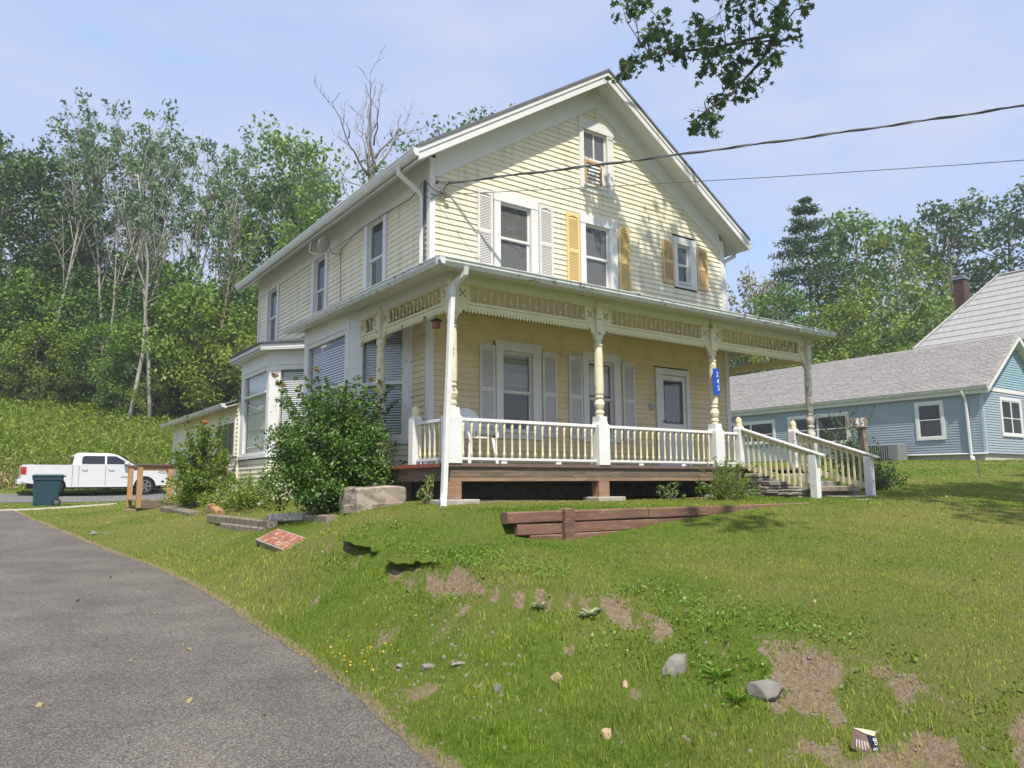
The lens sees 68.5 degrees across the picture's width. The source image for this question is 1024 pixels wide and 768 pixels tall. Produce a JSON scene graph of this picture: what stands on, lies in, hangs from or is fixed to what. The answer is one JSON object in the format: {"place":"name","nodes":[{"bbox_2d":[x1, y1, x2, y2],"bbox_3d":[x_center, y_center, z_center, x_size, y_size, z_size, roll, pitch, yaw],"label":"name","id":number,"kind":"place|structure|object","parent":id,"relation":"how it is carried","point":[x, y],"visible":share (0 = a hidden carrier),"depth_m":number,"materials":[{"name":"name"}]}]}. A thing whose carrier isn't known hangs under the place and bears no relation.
{"place":"outdoors","nodes":[
{"label":"outdoors","id":0,"kind":"place"},
{"bbox_2d":[0,491,166,502],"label":"side street","id":1,"kind":"structure","parent":0,"point":[14,498],"depth_m":32.58,"materials":[{"name":"grey asphalt"}]},
{"bbox_2d":[15,453,166,494],"bbox_3d":[-19.267,4.198,34.756,6.040,1.975,2.230,5,-9,-35],"label":"pickup truck","id":2,"kind":"object","parent":1,"relation":"on","point":[93,470],"visible":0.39,"depth_m":34.05,"materials":[{"name":"white paint"}]},
{"bbox_2d":[0,510,436,767],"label":"road","id":3,"kind":"structure","parent":0,"point":[65,657],"depth_m":5.51,"materials":[{"name":"grey asphalt"}]},
{"bbox_2d":[0,373,1023,767],"bbox_3d":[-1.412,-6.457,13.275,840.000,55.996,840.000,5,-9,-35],"label":"ground","id":4,"kind":"structure","parent":0,"point":[824,679],"depth_m":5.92,"materials":[{"name":"green plant"}]},
{"bbox_2d":[0,261,89,398],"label":"understory tree","id":5,"kind":"object","parent":4,"relation":"on","point":[5,305],"visible":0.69,"depth_m":51.83,"materials":[{"name":"green plant"}]},
{"bbox_2d":[0,320,94,406],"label":"yellowing tree","id":6,"kind":"object","parent":4,"relation":"on","point":[20,355],"visible":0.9,"depth_m":50.25,"materials":[{"name":"green plant"}]},
{"bbox_2d":[32,474,66,505],"bbox_3d":[-15.423,3.534,25.041,0.970,1.038,0.740,5,-9,-35],"label":"wheelie bin","id":7,"kind":"object","parent":4,"relation":"on","point":[46,489],"visible":0.98,"depth_m":24.77,"materials":[{"name":"teal plastic"}]},
{"bbox_2d":[0,130,102,357],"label":"broad tree","id":8,"kind":"object","parent":4,"relation":"on","point":[24,163],"visible":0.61,"depth_m":54.44,"materials":[{"name":"green plant"}]},
{"bbox_2d":[0,149,109,374],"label":"broad tree","id":9,"kind":"object","parent":4,"relation":"on","point":[16,230],"visible":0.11,"depth_m":58.64,"materials":[{"name":"green plant"}]},
{"bbox_2d":[8,295,110,395],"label":"understory tree","id":10,"kind":"object","parent":4,"relation":"on","point":[64,323],"visible":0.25,"depth_m":53.13,"materials":[{"name":"green plant"}]},
{"bbox_2d":[1,280,117,393],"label":"understory tree","id":11,"kind":"object","parent":4,"relation":"on","point":[52,317],"visible":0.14,"depth_m":53.28,"materials":[{"name":"green plant"}]},
{"bbox_2d":[32,342,105,407],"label":"yellowing tree","id":12,"kind":"object","parent":4,"relation":"on","point":[67,395],"visible":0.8,"depth_m":51.20,"materials":[{"name":"green plant"}]},
{"bbox_2d":[3,259,138,381],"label":"understory tree","id":13,"kind":"object","parent":4,"relation":"on","point":[90,297],"visible":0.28,"depth_m":55.11,"materials":[{"name":"green plant"}]},
{"bbox_2d":[34,121,113,407],"bbox_3d":[-31.459,-8.362,53.465,4.282,21.555,5.339,1,-8,-12],"label":"slender tree","id":14,"kind":"object","parent":4,"relation":"on","point":[69,193],"visible":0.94,"depth_m":53.72,"materials":[{"name":"green plant"}]},
{"bbox_2d":[32,111,122,400],"bbox_3d":[-32.900,-9.234,55.982,6.672,23.044,4.413,3,-8,-22],"label":"slender tree","id":15,"kind":"object","parent":4,"relation":"on","point":[77,157],"visible":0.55,"depth_m":56.60,"materials":[{"name":"green plant"}]},
{"bbox_2d":[42,87,115,381],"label":"slender tree","id":16,"kind":"object","parent":4,"relation":"on","point":[88,117],"visible":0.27,"depth_m":60.49,"materials":[{"name":"green plant"}]},
{"bbox_2d":[0,448,171,490],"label":"dry weeds","id":17,"kind":"object","parent":4,"relation":"on","point":[8,475],"visible":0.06,"depth_m":36.09,"materials":[{"name":"plant"}]},
{"bbox_2d":[47,318,140,409],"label":"understory tree","id":18,"kind":"object","parent":4,"relation":"on","point":[89,333],"visible":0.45,"depth_m":52.00,"materials":[{"name":"green plant"}]},
{"bbox_2d":[54,119,133,316],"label":"slender tree","id":19,"kind":"object","parent":4,"relation":"on","point":[75,170],"visible":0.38,"depth_m":58.19,"materials":[{"name":"green plant"}]},
{"bbox_2d":[59,99,136,406],"bbox_3d":[-30.189,-9.261,54.692,4.310,23.525,5.509,-3,-8,19],"label":"slender tree","id":20,"kind":"object","parent":4,"relation":"on","point":[98,266],"visible":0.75,"depth_m":55.17,"materials":[{"name":"green plant"}]},
{"bbox_2d":[0,373,228,489],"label":"meadow weeds","id":21,"kind":"object","parent":4,"relation":"on","point":[120,442],"visible":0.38,"depth_m":44.80,"materials":[{"name":"green plant"}]},
{"bbox_2d":[65,207,173,355],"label":"broad tree","id":22,"kind":"object","parent":4,"relation":"on","point":[112,241],"visible":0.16,"depth_m":71.25,"materials":[{"name":"green plant"}]},
{"bbox_2d":[85,96,154,409],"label":"bare topped tree","id":23,"kind":"object","parent":4,"relation":"on","point":[117,207],"visible":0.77,"depth_m":53.88,"materials":[{"name":"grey plant"}]},
{"bbox_2d":[84,342,156,419],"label":"understory tree","id":24,"kind":"object","parent":4,"relation":"on","point":[117,391],"visible":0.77,"depth_m":51.02,"materials":[{"name":"green plant"}]},
{"bbox_2d":[94,231,184,381],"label":"broad tree","id":25,"kind":"object","parent":4,"relation":"on","point":[132,264],"visible":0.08,"depth_m":68.90,"materials":[{"name":"green plant"}]},
{"bbox_2d":[101,98,188,426],"bbox_3d":[-24.947,-7.932,50.673,4.425,23.210,5.658,-3,-8,20],"label":"slender tree","id":26,"kind":"object","parent":4,"relation":"on","point":[148,358],"visible":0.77,"depth_m":51.24,"materials":[{"name":"green plant"}]},
{"bbox_2d":[103,127,186,398],"bbox_3d":[-29.427,-9.632,59.419,4.580,23.206,5.796,-5,-9,30],"label":"slender tree","id":27,"kind":"object","parent":4,"relation":"on","point":[149,227],"visible":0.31,"depth_m":59.66,"materials":[{"name":"green plant"}]},
{"bbox_2d":[101,294,196,412],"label":"understory tree","id":28,"kind":"object","parent":4,"relation":"on","point":[152,310],"visible":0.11,"depth_m":53.75,"materials":[{"name":"green plant"}]},
{"bbox_2d":[124,372,176,421],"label":"yellowing tree","id":29,"kind":"object","parent":4,"relation":"on","point":[157,388],"visible":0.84,"depth_m":50.07,"materials":[{"name":"green plant"}]},
{"bbox_2d":[101,102,201,423],"bbox_3d":[-24.038,-7.936,50.871,6.658,22.937,6.703,-1,-8,5],"label":"slender tree","id":30,"kind":"object","parent":4,"relation":"on","point":[135,221],"visible":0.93,"depth_m":50.23,"materials":[{"name":"green plant"}]},
{"bbox_2d":[118,122,184,342],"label":"slender tree","id":31,"kind":"object","parent":4,"relation":"on","point":[143,139],"visible":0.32,"depth_m":59.45,"materials":[{"name":"green plant"}]},
{"bbox_2d":[129,117,187,411],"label":"bare topped tree","id":32,"kind":"object","parent":4,"relation":"on","point":[166,155],"visible":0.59,"depth_m":54.58,"materials":[{"name":"green plant"}]},
{"bbox_2d":[127,123,190,310],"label":"slender tree","id":33,"kind":"object","parent":4,"relation":"on","point":[161,220],"visible":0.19,"depth_m":60.42,"materials":[{"name":"green plant"}]},
{"bbox_2d":[101,253,235,415],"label":"understory tree","id":34,"kind":"object","parent":4,"relation":"on","point":[173,276],"visible":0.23,"depth_m":52.55,"materials":[{"name":"green plant"}]},
{"bbox_2d":[126,456,236,508],"bbox_3d":[-8.314,2.465,18.759,1.830,1.240,3.560,5,-9,-35],"label":"wooden landing","id":35,"kind":"object","parent":4,"relation":"on","point":[140,503],"visible":0.59,"depth_m":18.82,"materials":[{"name":"brown wood"}]},
{"bbox_2d":[113,278,257,415],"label":"understory tree","id":36,"kind":"object","parent":4,"relation":"on","point":[167,332],"visible":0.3,"depth_m":51.11,"materials":[{"name":"green plant"}]},
{"bbox_2d":[156,135,214,414],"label":"bare topped tree","id":37,"kind":"object","parent":4,"relation":"on","point":[180,256],"visible":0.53,"depth_m":54.82,"materials":[{"name":"green plant"}]},
{"bbox_2d":[132,289,257,413],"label":"yellowing tree","id":38,"kind":"object","parent":4,"relation":"on","point":[205,306],"visible":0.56,"depth_m":50.07,"materials":[{"name":"green plant"}]},
{"bbox_2d":[160,131,238,398],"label":"slender tree","id":39,"kind":"object","parent":4,"relation":"on","point":[214,146],"visible":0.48,"depth_m":58.70,"materials":[{"name":"green plant"}]},
{"bbox_2d":[164,414,235,507],"bbox_3d":[-7.121,1.784,17.381,1.484,2.203,1.638,2,-8,-15],"label":"rose bush","id":40,"kind":"object","parent":4,"relation":"on","point":[192,486],"visible":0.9,"depth_m":17.14,"materials":[{"name":"green plant"}]},
{"bbox_2d":[164,134,242,404],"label":"slender tree","id":41,"kind":"object","parent":4,"relation":"on","point":[199,234],"visible":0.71,"depth_m":55.58,"materials":[{"name":"green plant"}]},
{"bbox_2d":[157,323,256,410],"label":"yellowing tree","id":42,"kind":"object","parent":4,"relation":"on","point":[234,370],"visible":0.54,"depth_m":49.51,"materials":[{"name":"green plant"}]},
{"bbox_2d":[158,274,258,401],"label":"understory tree","id":43,"kind":"object","parent":4,"relation":"on","point":[248,292],"visible":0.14,"depth_m":53.54,"materials":[{"name":"green plant"}]},
{"bbox_2d":[187,339,253,407],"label":"yellowing tree","id":44,"kind":"object","parent":4,"relation":"on","point":[205,380],"visible":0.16,"depth_m":49.63,"materials":[{"name":"green plant"}]},
{"bbox_2d":[195,125,270,276],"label":"slender tree","id":45,"kind":"object","parent":4,"relation":"on","point":[262,224],"visible":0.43,"depth_m":63.22,"materials":[{"name":"green plant"}]},
{"bbox_2d":[184,137,282,408],"bbox_3d":[-19.387,-6.875,52.057,3.960,21.654,6.289,-7,-10,42],"label":"slender tree","id":46,"kind":"object","parent":4,"relation":"on","point":[217,233],"visible":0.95,"depth_m":52.29,"materials":[{"name":"green plant"}]},
{"bbox_2d":[193,471,286,507],"bbox_3d":[-5.542,2.197,15.564,1.919,0.775,3.164,5,-9,-35],"label":"weed patch","id":47,"kind":"object","parent":4,"relation":"on","point":[242,497],"visible":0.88,"depth_m":15.11,"materials":[{"name":"green plant"}]},
{"bbox_2d":[207,514,277,529],"bbox_3d":[-4.693,2.367,12.928,0.170,0.170,3.351,5,-10,-36],"label":"old timber","id":48,"kind":"object","parent":4,"relation":"on","point":[237,520],"visible":0.77,"depth_m":12.59,"materials":[{"name":"grey wood"}]},
{"bbox_2d":[198,177,331,300],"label":"leafy tree","id":49,"kind":"object","parent":4,"relation":"on","point":[256,200],"visible":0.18,"depth_m":66.17,"materials":[{"name":"green plant"}]},
{"bbox_2d":[255,529,307,551],"bbox_3d":[-3.121,2.147,10.236,0.348,0.314,1.024,6,-10,-41],"label":"red slab","id":50,"kind":"object","parent":4,"relation":"on","point":[278,539],"depth_m":10.20,"materials":[{"name":"brick"}]},
{"bbox_2d":[215,110,353,295],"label":"leafy tree","id":51,"kind":"object","parent":4,"relation":"on","point":[306,149],"visible":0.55,"depth_m":65.34,"materials":[{"name":"green plant"}]},
{"bbox_2d":[270,197,331,255],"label":"leafy tree","id":52,"kind":"object","parent":4,"relation":"on","point":[310,216],"visible":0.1,"depth_m":59.34,"materials":[{"name":"green plant"}]},
{"bbox_2d":[275,162,330,237],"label":"slender tree","id":53,"kind":"object","parent":4,"relation":"on","point":[314,186],"visible":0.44,"depth_m":61.97,"materials":[{"name":"green plant"}]},
{"bbox_2d":[253,366,407,513],"bbox_3d":[-2.860,0.951,12.040,2.363,2.271,2.324,5,-9,-35],"label":"bush","id":54,"kind":"object","parent":4,"relation":"on","point":[328,462],"visible":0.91,"depth_m":11.53,"materials":[{"name":"green plant"}]},
{"bbox_2d":[314,44,426,201],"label":"dead tree","id":55,"kind":"object","parent":4,"relation":"on","point":[369,142],"visible":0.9,"depth_m":37.82,"materials":[{"name":"grey wood"}]},
{"bbox_2d":[339,485,405,513],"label":"concrete block","id":56,"kind":"structure","parent":4,"relation":"on","point":[360,499],"depth_m":10.88,"materials":[{"name":"beige concrete"}]},
{"bbox_2d":[345,112,475,188],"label":"leafy tree","id":57,"kind":"object","parent":4,"relation":"on","point":[383,162],"visible":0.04,"depth_m":36.83,"materials":[{"name":"green plant"}]},
{"bbox_2d":[386,556,444,571],"bbox_3d":[-0.912,1.869,7.377,0.768,0.377,0.384,-8,-11,42],"label":"turf lip","id":58,"kind":"object","parent":4,"relation":"on","point":[400,564],"visible":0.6,"depth_m":7.36,"materials":[{"name":"green plant"}]},
{"bbox_2d":[159,69,879,507],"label":"yellow house","id":59,"kind":"structure","parent":4,"relation":"on","point":[571,339],"depth_m":14.05,"materials":[{"name":"wood"}]},
{"bbox_2d":[264,284,280,340],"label":"window","id":60,"kind":"structure","parent":59,"relation":"in","point":[271,322],"depth_m":19.66,"materials":[{"name":"white paint"}]},
{"bbox_2d":[229,336,330,500],"bbox_3d":[-5.637,0.849,17.451,1.280,3.650,4.680,5,-9,-35],"label":"bay window","id":61,"kind":"structure","parent":59,"relation":"in","point":[257,361],"depth_m":16.90,"materials":[{"name":"white paint"}]},
{"bbox_2d":[310,252,328,314],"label":"window","id":62,"kind":"structure","parent":59,"relation":"in","point":[318,298],"depth_m":17.01,"materials":[{"name":"white paint"}]},
{"bbox_2d":[302,310,412,498],"bbox_3d":[-3.120,0.523,14.260,0.890,3.400,4.078,5,-9,-35],"label":"bay window","id":63,"kind":"structure","parent":59,"relation":"in","point":[348,360],"depth_m":13.31,"materials":[{"name":"white paint"}]},
{"bbox_2d":[363,212,387,289],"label":"window","id":64,"kind":"structure","parent":59,"relation":"in","point":[374,269],"depth_m":14.68,"materials":[{"name":"white paint"}]},
{"bbox_2d":[423,180,449,261],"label":"cable fixings","id":65,"kind":"object","parent":59,"relation":"attached to","point":[425,197],"visible":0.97,"depth_m":12.87,"materials":[{"name":"grey metal"}]},
{"bbox_2d":[449,104,1023,183],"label":"power cable","id":66,"kind":"object","parent":65,"relation":"attached to","point":[739,146],"visible":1,"depth_m":12.70,"materials":[{"name":"black rubber"}]},
{"bbox_2d":[460,408,498,463],"bbox_3d":[-0.594,0.826,11.934,0.640,0.944,0.568,5,-9,-35],"label":"plastic chair","id":67,"kind":"object","parent":59,"relation":"on","point":[467,413],"visible":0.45,"depth_m":12.17,"materials":[{"name":"white plastic"}]},
{"bbox_2d":[493,190,538,273],"bbox_3d":[0.053,-2.635,13.807,1.010,1.650,0.185,5,-9,-35],"label":"window","id":68,"kind":"structure","parent":59,"relation":"in","point":[515,218],"depth_m":13.85,"materials":[{"name":"white paint"}]},
{"bbox_2d":[494,340,541,439],"bbox_3d":[0.098,0.121,13.450,1.010,1.730,0.185,5,-9,-35],"label":"window","id":69,"kind":"structure","parent":59,"relation":"in","point":[512,404],"depth_m":13.50,"materials":[{"name":"white paint"}]},
{"bbox_2d":[578,116,614,198],"bbox_3d":[1.681,-4.560,15.254,0.930,1.510,0.196,5,-9,-35],"label":"window","id":70,"kind":"structure","parent":59,"relation":"in","point":[595,140],"depth_m":15.24,"materials":[{"name":"white paint"}]},
{"bbox_2d":[579,213,618,288],"bbox_3d":[1.700,-2.489,14.975,1.000,1.650,0.196,5,-9,-35],"label":"window","id":71,"kind":"structure","parent":59,"relation":"in","point":[598,236],"depth_m":15.03,"materials":[{"name":"white paint"}]},
{"bbox_2d":[581,351,621,442],"bbox_3d":[1.717,0.265,14.598,0.990,1.730,0.196,5,-9,-35],"label":"window","id":72,"kind":"structure","parent":59,"relation":"in","point":[612,409],"depth_m":14.69,"materials":[{"name":"white paint"}]},
{"bbox_2d":[654,367,692,465],"bbox_3d":[3.356,0.735,15.660,1.030,2.100,0.090,5,-9,-35],"label":"door","id":73,"kind":"structure","parent":59,"relation":"in","point":[669,407],"depth_m":15.69,"materials":[{"name":"white paint"}]},
{"bbox_2d":[672,235,697,290],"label":"window","id":74,"kind":"structure","parent":59,"relation":"in","point":[685,262],"depth_m":16.48,"materials":[{"name":"white paint"}]},
{"bbox_2d":[438,160,1023,194],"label":"phone cable","id":75,"kind":"object","parent":59,"relation":"attached to","point":[732,179],"visible":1,"depth_m":12.60,"materials":[{"name":"black rubber"}]},
{"bbox_2d":[78,538,1022,767],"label":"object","id":76,"kind":"structure","parent":4,"relation":"on","point":[956,763],"depth_m":5.11,"materials":[{"name":"green plant"}]},
{"bbox_2d":[500,503,806,540],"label":"timber retaining wall","id":77,"kind":"structure","parent":4,"relation":"on","point":[573,524],"depth_m":9.13,"materials":[{"name":"brown wood"}]},
{"bbox_2d":[310,519,1022,767],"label":"clover patch","id":78,"kind":"object","parent":4,"relation":"on","point":[992,764],"visible":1,"depth_m":5.87,"materials":[{"name":"green plant"}]},
{"bbox_2d":[661,653,687,676],"bbox_3d":[1.119,1.958,5.139,0.200,0.209,0.120,6,-7,-30],"label":"rock","id":79,"kind":"object","parent":4,"relation":"on","point":[676,662],"visible":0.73,"depth_m":5.12,"materials":[{"name":"grey stone"}]},
{"bbox_2d":[604,0,814,138],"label":"maple tree","id":80,"kind":"object","parent":4,"relation":"on","point":[702,32],"visible":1,"depth_m":13.87,"materials":[{"name":"green plant"}]},
{"bbox_2d":[693,456,763,499],"bbox_3d":[3.569,1.606,12.609,1.095,0.758,1.210,5,-9,-35],"label":"bush","id":81,"kind":"object","parent":4,"relation":"on","point":[722,491],"visible":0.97,"depth_m":12.47,"materials":[{"name":"green plant"}]},
{"bbox_2d":[726,261,793,376],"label":"pale tree","id":82,"kind":"object","parent":4,"relation":"on","point":[748,287],"visible":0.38,"depth_m":59.59,"materials":[{"name":"green plant"}]},
{"bbox_2d":[746,679,782,701],"bbox_3d":[1.594,1.935,4.729,0.230,0.124,0.198,-10,-5,11],"label":"rock","id":83,"kind":"object","parent":4,"relation":"on","point":[768,689],"visible":0.86,"depth_m":4.69,"materials":[{"name":"grey stone"}]},
{"bbox_2d":[729,282,828,374],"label":"tree","id":84,"kind":"object","parent":4,"relation":"on","point":[768,296],"visible":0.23,"depth_m":57.05,"materials":[{"name":"green plant"}]},
{"bbox_2d":[744,473,876,499],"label":"stone steps","id":85,"kind":"structure","parent":4,"relation":"on","point":[772,486],"depth_m":13.54,"materials":[{"name":"grey stone"}]},
{"bbox_2d":[745,196,900,359],"bbox_3d":[25.900,-4.986,65.182,15.854,22.800,14.564,3,-8,-23],"label":"pine tree","id":86,"kind":"object","parent":4,"relation":"on","point":[800,246],"visible":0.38,"depth_m":64.29,"materials":[{"name":"green plant"}]},
{"bbox_2d":[797,285,885,366],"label":"tree","id":87,"kind":"object","parent":4,"relation":"on","point":[853,310],"visible":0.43,"depth_m":54.03,"materials":[{"name":"green plant"}]},
{"bbox_2d":[813,405,880,476],"bbox_3d":[8.854,1.572,20.036,1.721,1.901,1.642,-4,-8,23],"label":"bush","id":88,"kind":"object","parent":4,"relation":"on","point":[849,442],"visible":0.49,"depth_m":19.86,"materials":[{"name":"green plant"}]},
{"bbox_2d":[846,417,868,488],"bbox_3d":[7.096,1.495,15.439,0.905,1.653,0.175,5,-9,-35],"label":"address post","id":89,"kind":"object","parent":4,"relation":"on","point":[860,424],"visible":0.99,"depth_m":15.59,"materials":[{"name":"white paint"}]},
{"bbox_2d":[851,728,879,751],"bbox_3d":[1.912,1.938,4.066,0.162,0.159,0.023,-1,-8,4],"label":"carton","id":90,"kind":"object","parent":4,"relation":"on","point":[863,739],"visible":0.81,"depth_m":4.06,"materials":[{"name":"multicoloured cardboard"}]},
{"bbox_2d":[790,207,946,351],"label":"tree","id":91,"kind":"object","parent":4,"relation":"on","point":[859,227],"visible":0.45,"depth_m":68.10,"materials":[{"name":"green plant"}]},
{"bbox_2d":[821,276,919,358],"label":"yellow green tree","id":92,"kind":"object","parent":4,"relation":"on","point":[873,296],"visible":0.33,"depth_m":59.14,"materials":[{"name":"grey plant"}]},
{"bbox_2d":[729,269,1023,461],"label":"blue house","id":93,"kind":"structure","parent":4,"relation":"on","point":[951,387],"depth_m":36.13,"materials":[{"name":"grey"}]},
{"bbox_2d":[732,420,775,444],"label":"window","id":94,"kind":"structure","parent":93,"relation":"in","point":[765,427],"depth_m":41.00,"materials":[{"name":"white paint"}]},
{"bbox_2d":[787,412,849,445],"bbox_3d":[15.517,2.318,38.203,0.050,1.550,3.410,5,-9,-35],"label":"window","id":95,"kind":"structure","parent":93,"relation":"in","point":[801,424],"depth_m":37.87,"materials":[{"name":"white paint"}]},
{"bbox_2d":[914,400,945,440],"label":"window","id":96,"kind":"structure","parent":93,"relation":"in","point":[929,416],"depth_m":33.73,"materials":[{"name":"white paint"}]},
{"bbox_2d":[999,397,1023,437],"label":"window","id":97,"kind":"structure","parent":93,"relation":"in","point":[1010,408],"depth_m":33.54,"materials":[{"name":"white paint"}]},
{"bbox_2d":[845,451,909,490],"bbox_3d":[7.604,1.841,15.749,1.180,0.896,1.244,5,-9,-35],"label":"bush","id":98,"kind":"object","parent":4,"relation":"on","point":[882,481],"visible":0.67,"depth_m":15.52,"materials":[{"name":"green plant"}]},
{"bbox_2d":[868,444,907,460],"bbox_3d":[17.091,3.232,34.279,1.300,0.920,1.900,5,-9,-35],"label":"air conditioner","id":99,"kind":"object","parent":4,"relation":"on","point":[895,451],"visible":0.48,"depth_m":33.84,"materials":[{"name":"grey paint"}]},
{"bbox_2d":[843,219,957,351],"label":"yellow green tree","id":100,"kind":"object","parent":4,"relation":"on","point":[916,237],"visible":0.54,"depth_m":64.34,"materials":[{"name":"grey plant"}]},
{"bbox_2d":[879,319,929,350],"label":"understory tree","id":101,"kind":"object","parent":4,"relation":"on","point":[917,336],"visible":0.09,"depth_m":61.97,"materials":[{"name":"green plant"}]},
{"bbox_2d":[884,222,980,319],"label":"tree","id":102,"kind":"object","parent":4,"relation":"on","point":[956,245],"visible":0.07,"depth_m":85.96,"materials":[{"name":"green plant"}]},
{"bbox_2d":[892,187,1023,322],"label":"tree","id":103,"kind":"object","parent":4,"relation":"on","point":[942,222],"visible":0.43,"depth_m":80.20,"materials":[{"name":"green plant"}]},
{"bbox_2d":[942,175,1023,290],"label":"tree","id":104,"kind":"object","parent":4,"relation":"on","point":[1018,227],"visible":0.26,"depth_m":83.61,"materials":[{"name":"green plant"}]},
{"bbox_2d":[0,0,1023,375],"label":"sky","id":105,"kind":"structure","parent":0,"point":[861,63],"materials":[{"name":"blue"}]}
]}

